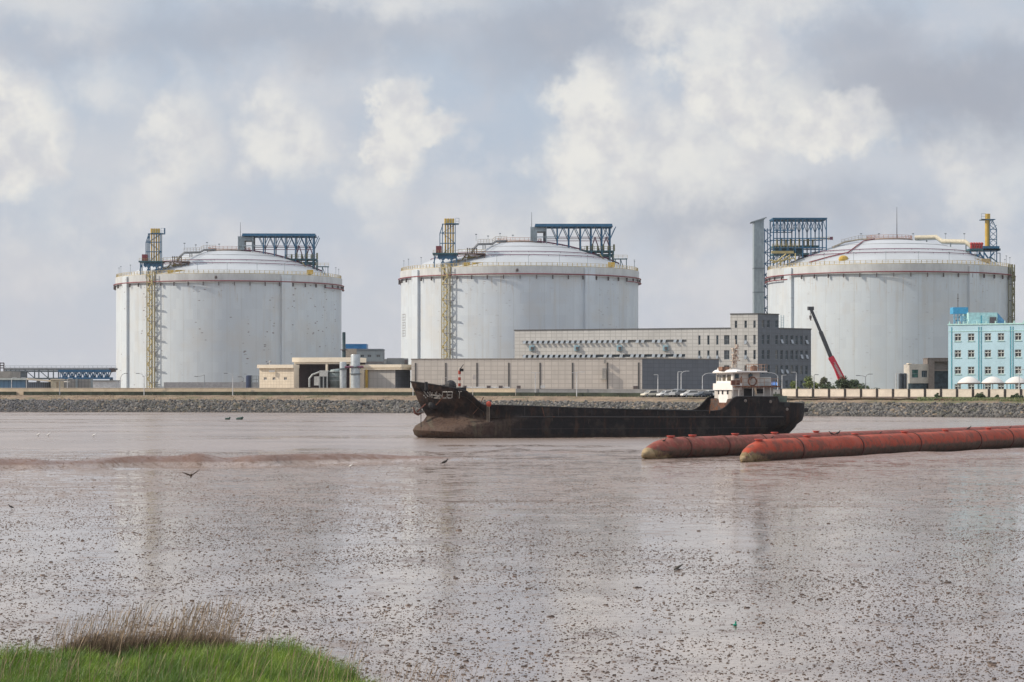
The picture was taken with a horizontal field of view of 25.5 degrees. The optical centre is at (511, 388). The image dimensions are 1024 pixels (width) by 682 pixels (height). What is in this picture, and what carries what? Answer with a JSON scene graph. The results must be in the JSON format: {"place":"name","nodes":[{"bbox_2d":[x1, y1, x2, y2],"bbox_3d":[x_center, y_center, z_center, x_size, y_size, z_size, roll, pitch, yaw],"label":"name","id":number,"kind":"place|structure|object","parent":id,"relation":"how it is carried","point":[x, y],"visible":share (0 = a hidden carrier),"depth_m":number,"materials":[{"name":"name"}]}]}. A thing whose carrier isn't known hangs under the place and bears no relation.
{"place":"outdoors","nodes":[
{"label":"outdoors","id":0,"kind":"place"},
{"bbox_2d":[0,412,1023,681],"bbox_3d":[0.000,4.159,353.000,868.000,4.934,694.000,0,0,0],"label":"mud flat","id":1,"kind":"structure","parent":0,"point":[714,534],"depth_m":81.90,"materials":[{"name":"soil"}]},
{"bbox_2d":[52,628,243,659],"bbox_3d":[-7.674,5.505,47.457,4.965,1.053,2.274,0,0,0],"label":"dry thatch","id":2,"kind":"object","parent":1,"relation":"on","point":[105,648],"visible":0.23,"depth_m":46.73,"materials":[{"name":"brown plant"}]},
{"bbox_2d":[0,628,383,681],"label":"grass","id":3,"kind":"structure","parent":1,"relation":"on","point":[272,672],"depth_m":44.01,"materials":[{"name":"green plant"}]},
{"bbox_2d":[0,593,519,681],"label":"dry reeds","id":4,"kind":"object","parent":1,"relation":"on","point":[131,627],"visible":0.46,"depth_m":46.77,"materials":[{"name":"brown plant"}]},
{"bbox_2d":[0,449,1023,681],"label":"mud clods","id":5,"kind":"object","parent":1,"relation":"on","point":[990,663],"visible":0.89,"depth_m":73.05,"materials":[{"name":"soil"}]},
{"bbox_2d":[410,344,807,437],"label":"coaster ship","id":6,"kind":"object","parent":1,"relation":"on","point":[740,402],"visible":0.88,"depth_m":279.18,"materials":[{"name":"paint"}]},
{"bbox_2d":[641,425,1023,458],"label":"pontoon pipe","id":7,"kind":"object","parent":1,"relation":"on","point":[670,446],"visible":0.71,"depth_m":201.01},
{"bbox_2d":[740,428,1023,461],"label":"pontoon pipe","id":8,"kind":"object","parent":1,"relation":"on","point":[853,444],"visible":0.92,"depth_m":200.65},
{"bbox_2d":[0,412,1023,451],"bbox_3d":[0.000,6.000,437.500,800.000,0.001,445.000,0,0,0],"label":"water","id":9,"kind":"structure","parent":0,"point":[217,426],"depth_m":317.66,"materials":[{"name":"liquid"}]},
{"bbox_2d":[0,394,1023,416],"bbox_3d":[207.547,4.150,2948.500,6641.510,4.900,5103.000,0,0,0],"label":"bank","id":10,"kind":"structure","parent":0,"point":[551,398],"depth_m":568.07,"materials":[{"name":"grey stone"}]},
{"bbox_2d":[0,363,19,377],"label":"utility block","id":11,"kind":"structure","parent":10,"relation":"on","point":[7,374],"depth_m":701.17,"materials":[{"name":"concrete"}]},
{"bbox_2d":[0,378,65,387],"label":"blue shed","id":12,"kind":"structure","parent":10,"relation":"on","point":[16,382],"depth_m":640.00,"materials":[{"name":"metal"}]},
{"bbox_2d":[50,379,64,387],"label":"cream hut","id":13,"kind":"object","parent":10,"relation":"on","point":[54,383],"visible":0.74,"depth_m":645.00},
{"bbox_2d":[5,366,117,381],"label":"pipe rack","id":14,"kind":"object","parent":10,"relation":"on","point":[23,371],"visible":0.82,"depth_m":757.89,"materials":[{"name":"grey metal"}]},
{"bbox_2d":[64,379,92,387],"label":"screen wall","id":15,"kind":"structure","parent":10,"relation":"on","point":[80,383],"depth_m":665.00,"materials":[{"name":"grey metal"}]},
{"bbox_2d":[93,380,119,387],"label":"white store","id":16,"kind":"structure","parent":10,"relation":"on","point":[106,383],"depth_m":680.00,"materials":[{"name":"grey metal"}]},
{"bbox_2d":[164,382,257,387],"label":"plinth wall","id":17,"kind":"structure","parent":10,"relation":"on","point":[201,384],"depth_m":700.00,"materials":[{"name":"grey concrete"}]},
{"bbox_2d":[113,222,343,387],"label":"storage tank","id":18,"kind":"object","parent":10,"relation":"on","point":[215,314],"visible":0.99,"depth_m":814.62,"materials":[{"name":"metal"}]},
{"bbox_2d":[246,375,258,387],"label":"fuel tank","id":19,"kind":"object","parent":10,"relation":"on","point":[249,379],"visible":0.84,"depth_m":659.09,"materials":[{"name":"metal"}]},
{"bbox_2d":[0,388,514,395],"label":"sea wall","id":20,"kind":"structure","parent":10,"relation":"on","point":[261,391],"depth_m":598.81,"materials":[{"name":"beige concrete"}]},
{"bbox_2d":[257,361,298,387],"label":"cream shed","id":21,"kind":"structure","parent":10,"relation":"on","point":[278,376],"depth_m":650.16,"materials":[{"name":"tile"}]},
{"bbox_2d":[308,370,328,387],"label":"filter house","id":22,"kind":"structure","parent":10,"relation":"on","point":[321,380],"depth_m":640.00,"materials":[{"name":"grey metal"}]},
{"bbox_2d":[320,376,326,387],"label":"doorway","id":23,"kind":"structure","parent":22,"relation":"in","point":[321,377],"depth_m":641.04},
{"bbox_2d":[292,357,365,387],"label":"open canopy","id":24,"kind":"object","parent":10,"relation":"on","point":[308,366],"visible":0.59,"depth_m":659.85,"materials":[{"name":"beige concrete"}]},
{"bbox_2d":[328,369,346,387],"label":"storage vessel","id":25,"kind":"object","parent":10,"relation":"on","point":[333,378],"visible":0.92,"depth_m":640.90,"materials":[{"name":"grey metal"}]},
{"bbox_2d":[338,362,347,387],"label":"scrubber column","id":26,"kind":"structure","parent":10,"relation":"on","point":[342,368],"depth_m":639.12,"materials":[{"name":"silver metal"}]},
{"bbox_2d":[341,332,346,356],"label":"chimney","id":27,"kind":"object","parent":10,"relation":"on","point":[343,349],"visible":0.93,"depth_m":699.54,"materials":[{"name":"grey metal"}]},
{"bbox_2d":[345,354,363,387],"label":"scrubber column","id":28,"kind":"structure","parent":10,"relation":"on","point":[355,367],"depth_m":636.79,"materials":[{"name":"silver metal"}]},
{"bbox_2d":[346,344,384,364],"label":"plant house","id":29,"kind":"structure","parent":10,"relation":"on","point":[363,350],"depth_m":720.00,"materials":[{"name":"metal"}]},
{"bbox_2d":[365,358,383,364],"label":"pipe gallery","id":30,"kind":"object","parent":10,"relation":"on","point":[373,362],"visible":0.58,"depth_m":700.00,"materials":[{"name":"grey metal"}]},
{"bbox_2d":[360,364,410,387],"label":"pump hall","id":31,"kind":"structure","parent":10,"relation":"on","point":[385,376],"depth_m":655.51,"materials":[{"name":"stone"}]},
{"bbox_2d":[384,358,407,364],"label":"roof plant","id":32,"kind":"object","parent":10,"relation":"on","point":[396,361],"visible":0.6,"depth_m":669.00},
{"bbox_2d":[463,386,520,388],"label":"ground pipeline","id":33,"kind":"object","parent":10,"relation":"on","point":[518,387],"visible":0.39,"depth_m":644.42,"materials":[{"name":"silver metal"}]},
{"bbox_2d":[0,398,1023,417],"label":"riprap rocks","id":34,"kind":"object","parent":10,"relation":"on","point":[890,409],"visible":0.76,"depth_m":564.89,"materials":[{"name":"grey stone"}]},
{"bbox_2d":[398,212,640,387],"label":"storage tank","id":35,"kind":"object","parent":10,"relation":"on","point":[484,300],"visible":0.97,"depth_m":766.55,"materials":[{"name":"metal"}]},
{"bbox_2d":[411,358,718,394],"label":"warehouse","id":36,"kind":"structure","parent":10,"relation":"on","point":[609,373],"depth_m":645.64,"materials":[{"name":"stone"}]},
{"bbox_2d":[516,389,780,396],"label":"sea wall","id":37,"kind":"structure","parent":10,"relation":"on","point":[590,392],"depth_m":559.51,"materials":[{"name":"grey concrete"}]},
{"bbox_2d":[514,313,811,389],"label":"office building","id":38,"kind":"structure","parent":10,"relation":"on","point":[783,354],"depth_m":687.58,"materials":[{"name":"concrete"}]},
{"bbox_2d":[522,354,684,357],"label":"ribbon window","id":39,"kind":"structure","parent":38,"relation":"in","point":[604,355],"depth_m":694.66,"materials":[{"name":"grey glass"}]},
{"bbox_2d":[522,340,686,343],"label":"ribbon window","id":40,"kind":"structure","parent":38,"relation":"in","point":[567,341],"depth_m":695.33,"materials":[{"name":"grey glass"}]},
{"bbox_2d":[698,335,700,344],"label":"window","id":41,"kind":"structure","parent":38,"relation":"in","point":[699,336],"depth_m":684.72,"materials":[{"name":"glass"}]},
{"bbox_2d":[707,335,709,344],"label":"window","id":42,"kind":"structure","parent":38,"relation":"in","point":[708,336],"depth_m":683.72,"materials":[{"name":"glass"}]},
{"bbox_2d":[724,335,728,344],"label":"window","id":43,"kind":"structure","parent":38,"relation":"in","point":[726,337],"depth_m":681.72,"materials":[{"name":"glass"}]},
{"bbox_2d":[724,350,728,358],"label":"window","id":44,"kind":"structure","parent":38,"relation":"in","point":[726,352],"depth_m":681.72,"materials":[{"name":"glass"}]},
{"bbox_2d":[790,365,792,374],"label":"window","id":45,"kind":"structure","parent":38,"relation":"in","point":[791,366],"depth_m":687.23,"materials":[{"name":"glass"}]},
{"bbox_2d":[790,335,793,344],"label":"window","id":46,"kind":"structure","parent":38,"relation":"in","point":[791,336],"depth_m":686.90,"materials":[{"name":"glass"}]},
{"bbox_2d":[795,335,797,344],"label":"window","id":47,"kind":"structure","parent":38,"relation":"in","point":[796,336],"depth_m":688.58,"materials":[{"name":"glass"}]},
{"bbox_2d":[795,350,797,359],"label":"window","id":48,"kind":"structure","parent":38,"relation":"in","point":[796,351],"depth_m":688.58,"materials":[{"name":"glass"}]},
{"bbox_2d":[750,217,771,312],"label":"cable shaft","id":49,"kind":"object","parent":10,"relation":"on","point":[759,264],"visible":0.53,"depth_m":801.00,"materials":[{"name":"grey metal"}]},
{"bbox_2d":[788,381,800,388],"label":"bush","id":50,"kind":"object","parent":10,"relation":"on","point":[792,384],"visible":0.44,"depth_m":535.67,"materials":[{"name":"green plant"}]},
{"bbox_2d":[803,375,820,388],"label":"tree","id":51,"kind":"object","parent":10,"relation":"on","point":[809,383],"visible":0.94,"depth_m":539.12,"materials":[{"name":"green plant"}]},
{"bbox_2d":[819,377,830,385],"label":"tree","id":52,"kind":"object","parent":10,"relation":"on","point":[823,380],"visible":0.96,"depth_m":539.59,"materials":[{"name":"green plant"}]},
{"bbox_2d":[807,307,853,396],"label":"mobile crane","id":53,"kind":"object","parent":10,"relation":"on","point":[835,366],"visible":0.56,"depth_m":574.52,"materials":[{"name":"red metal"}]},
{"bbox_2d":[817,382,843,396],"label":"bush","id":54,"kind":"object","parent":10,"relation":"on","point":[826,386],"visible":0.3,"depth_m":535.26,"materials":[{"name":"green plant"}]},
{"bbox_2d":[835,376,850,388],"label":"tree","id":55,"kind":"object","parent":10,"relation":"on","point":[838,382],"visible":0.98,"depth_m":539.57,"materials":[{"name":"green plant"}]},
{"bbox_2d":[842,379,859,388],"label":"tree","id":56,"kind":"object","parent":10,"relation":"on","point":[853,383],"visible":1,"depth_m":538.67,"materials":[{"name":"green plant"}]},
{"bbox_2d":[765,213,1015,388],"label":"storage tank","id":57,"kind":"object","parent":10,"relation":"on","point":[881,310],"visible":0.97,"depth_m":751.07,"materials":[{"name":"metal"}]},
{"bbox_2d":[780,389,1023,397],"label":"panel fence","id":58,"kind":"object","parent":10,"relation":"on","point":[861,393],"visible":0.88,"depth_m":507.47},
{"bbox_2d":[896,373,907,388],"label":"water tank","id":59,"kind":"object","parent":10,"relation":"on","point":[903,380],"visible":0.84,"depth_m":584.48,"materials":[{"name":"metal"}]},
{"bbox_2d":[904,358,947,388],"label":"gatehouse","id":60,"kind":"object","parent":10,"relation":"on","point":[930,373],"visible":0.77,"depth_m":590.20,"materials":[{"name":"concrete"}]},
{"bbox_2d":[912,370,917,377],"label":"window","id":61,"kind":"structure","parent":60,"relation":"in","point":[914,372],"depth_m":590.27,"materials":[{"name":"glass"}]},
{"bbox_2d":[922,371,926,376],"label":"window","id":62,"kind":"structure","parent":60,"relation":"in","point":[924,373],"depth_m":590.27,"materials":[{"name":"glass"}]},
{"bbox_2d":[957,377,980,388],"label":"tensile canopy","id":63,"kind":"object","parent":10,"relation":"on","point":[968,380],"visible":0.92,"depth_m":526.26,"materials":[{"name":"white fabric"}]},
{"bbox_2d":[917,397,1023,400],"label":"weeds","id":64,"kind":"object","parent":10,"relation":"on","point":[979,398],"visible":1,"depth_m":492.25,"materials":[{"name":"green plant"}]},
{"bbox_2d":[974,392,985,397],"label":"shrub","id":65,"kind":"object","parent":10,"relation":"on","point":[981,394],"visible":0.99,"depth_m":493.84,"materials":[{"name":"green plant"}]},
{"bbox_2d":[948,298,1023,388],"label":"turquoise building","id":66,"kind":"structure","parent":10,"relation":"on","point":[982,346],"depth_m":548.00,"materials":[{"name":"teal paint"}]},
{"bbox_2d":[954,334,961,341],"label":"window","id":67,"kind":"structure","parent":66,"relation":"in","point":[957,336],"depth_m":551.00,"materials":[{"name":"white glass"}]},
{"bbox_2d":[955,350,960,357],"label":"window","id":68,"kind":"structure","parent":66,"relation":"in","point":[957,352],"depth_m":551.00,"materials":[{"name":"white glass"}]},
{"bbox_2d":[954,367,961,374],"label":"window","id":69,"kind":"structure","parent":66,"relation":"in","point":[957,369],"depth_m":551.00,"materials":[{"name":"white glass"}]},
{"bbox_2d":[967,333,974,341],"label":"window","id":70,"kind":"structure","parent":66,"relation":"in","point":[970,335],"depth_m":549.25,"materials":[{"name":"white glass"}]},
{"bbox_2d":[967,350,974,357],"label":"window","id":71,"kind":"structure","parent":66,"relation":"in","point":[970,352],"depth_m":549.25,"materials":[{"name":"white glass"}]},
{"bbox_2d":[967,367,974,374],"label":"window","id":72,"kind":"structure","parent":66,"relation":"in","point":[970,369],"depth_m":549.25,"materials":[{"name":"white glass"}]},
{"bbox_2d":[985,333,990,340],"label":"window","id":73,"kind":"structure","parent":66,"relation":"in","point":[987,335],"depth_m":547.24,"materials":[{"name":"white glass"}]},
{"bbox_2d":[984,350,991,357],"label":"window","id":74,"kind":"structure","parent":66,"relation":"in","point":[987,352],"depth_m":547.24,"materials":[{"name":"white glass"}]},
{"bbox_2d":[984,367,991,374],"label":"window","id":75,"kind":"structure","parent":66,"relation":"in","point":[987,369],"depth_m":547.24,"materials":[{"name":"white glass"}]},
{"bbox_2d":[985,384,990,388],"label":"window","id":76,"kind":"structure","parent":66,"relation":"in","point":[987,386],"depth_m":547.24,"materials":[{"name":"white glass"}]},
{"bbox_2d":[998,333,1003,340],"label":"window","id":77,"kind":"structure","parent":66,"relation":"in","point":[1000,335],"depth_m":545.71,"materials":[{"name":"white glass"}]},
{"bbox_2d":[997,350,1004,357],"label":"window","id":78,"kind":"structure","parent":66,"relation":"in","point":[1000,352],"depth_m":545.64,"materials":[{"name":"white glass"}]},
{"bbox_2d":[997,366,1004,374],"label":"window","id":79,"kind":"structure","parent":66,"relation":"in","point":[1000,369],"depth_m":545.64,"materials":[{"name":"white glass"}]},
{"bbox_2d":[1014,333,1021,340],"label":"window","id":80,"kind":"structure","parent":66,"relation":"in","point":[1017,335],"depth_m":543.51,"materials":[{"name":"white glass"}]},
{"bbox_2d":[1014,350,1021,357],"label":"window","id":81,"kind":"structure","parent":66,"relation":"in","point":[1017,352],"depth_m":543.51,"materials":[{"name":"white glass"}]},
{"bbox_2d":[1014,366,1021,374],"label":"window","id":82,"kind":"structure","parent":66,"relation":"in","point":[1017,368],"depth_m":543.51,"materials":[{"name":"white glass"}]},
{"bbox_2d":[981,377,1003,388],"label":"tensile canopy","id":83,"kind":"object","parent":10,"relation":"on","point":[992,380],"visible":0.84,"depth_m":526.27,"materials":[{"name":"white fabric"}]},
{"bbox_2d":[1004,377,1023,383],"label":"tensile canopy","id":84,"kind":"object","parent":10,"relation":"on","point":[1013,380],"visible":0.86,"depth_m":526.27,"materials":[{"name":"white fabric"}]},
{"bbox_2d":[1011,393,1023,397],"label":"shrub","id":85,"kind":"object","parent":10,"relation":"on","point":[1015,395],"visible":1,"depth_m":489.14,"materials":[{"name":"green plant"}]},
{"bbox_2d":[0,0,1023,381],"label":"sky","id":86,"kind":"structure","parent":0,"point":[362,127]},
{"bbox_2d":[636,397,706,397],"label":"parking strip","id":87,"kind":"object","parent":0,"point":[671,397],"visible":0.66,"depth_m":538.31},
{"bbox_2d":[640,391,657,396],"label":"parked car","id":88,"kind":"object","parent":87,"relation":"on","point":[648,393],"visible":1,"depth_m":544.62,"materials":[{"name":"white metal"}]},
{"bbox_2d":[656,391,673,396],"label":"parked car","id":89,"kind":"object","parent":87,"relation":"on","point":[662,393],"visible":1,"depth_m":541.64,"materials":[{"name":"white metal"}]},
{"bbox_2d":[669,389,684,396],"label":"parked car","id":90,"kind":"object","parent":87,"relation":"on","point":[676,392],"visible":0.93,"depth_m":540.26,"materials":[{"name":"silver metal"}]},
{"bbox_2d":[680,390,698,396],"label":"parked car","id":91,"kind":"object","parent":87,"relation":"on","point":[689,392],"visible":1,"depth_m":536.53,"materials":[{"name":"white metal"}]},
{"bbox_2d":[694,391,712,396],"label":"parked car","id":92,"kind":"object","parent":87,"relation":"on","point":[704,393],"visible":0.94,"depth_m":533.81,"materials":[{"name":"grey metal"}]},
{"bbox_2d":[852,383,869,389],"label":"bush","id":93,"kind":"object","parent":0,"point":[860,386],"visible":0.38,"depth_m":535.20,"materials":[{"name":"green plant"}]}
]}

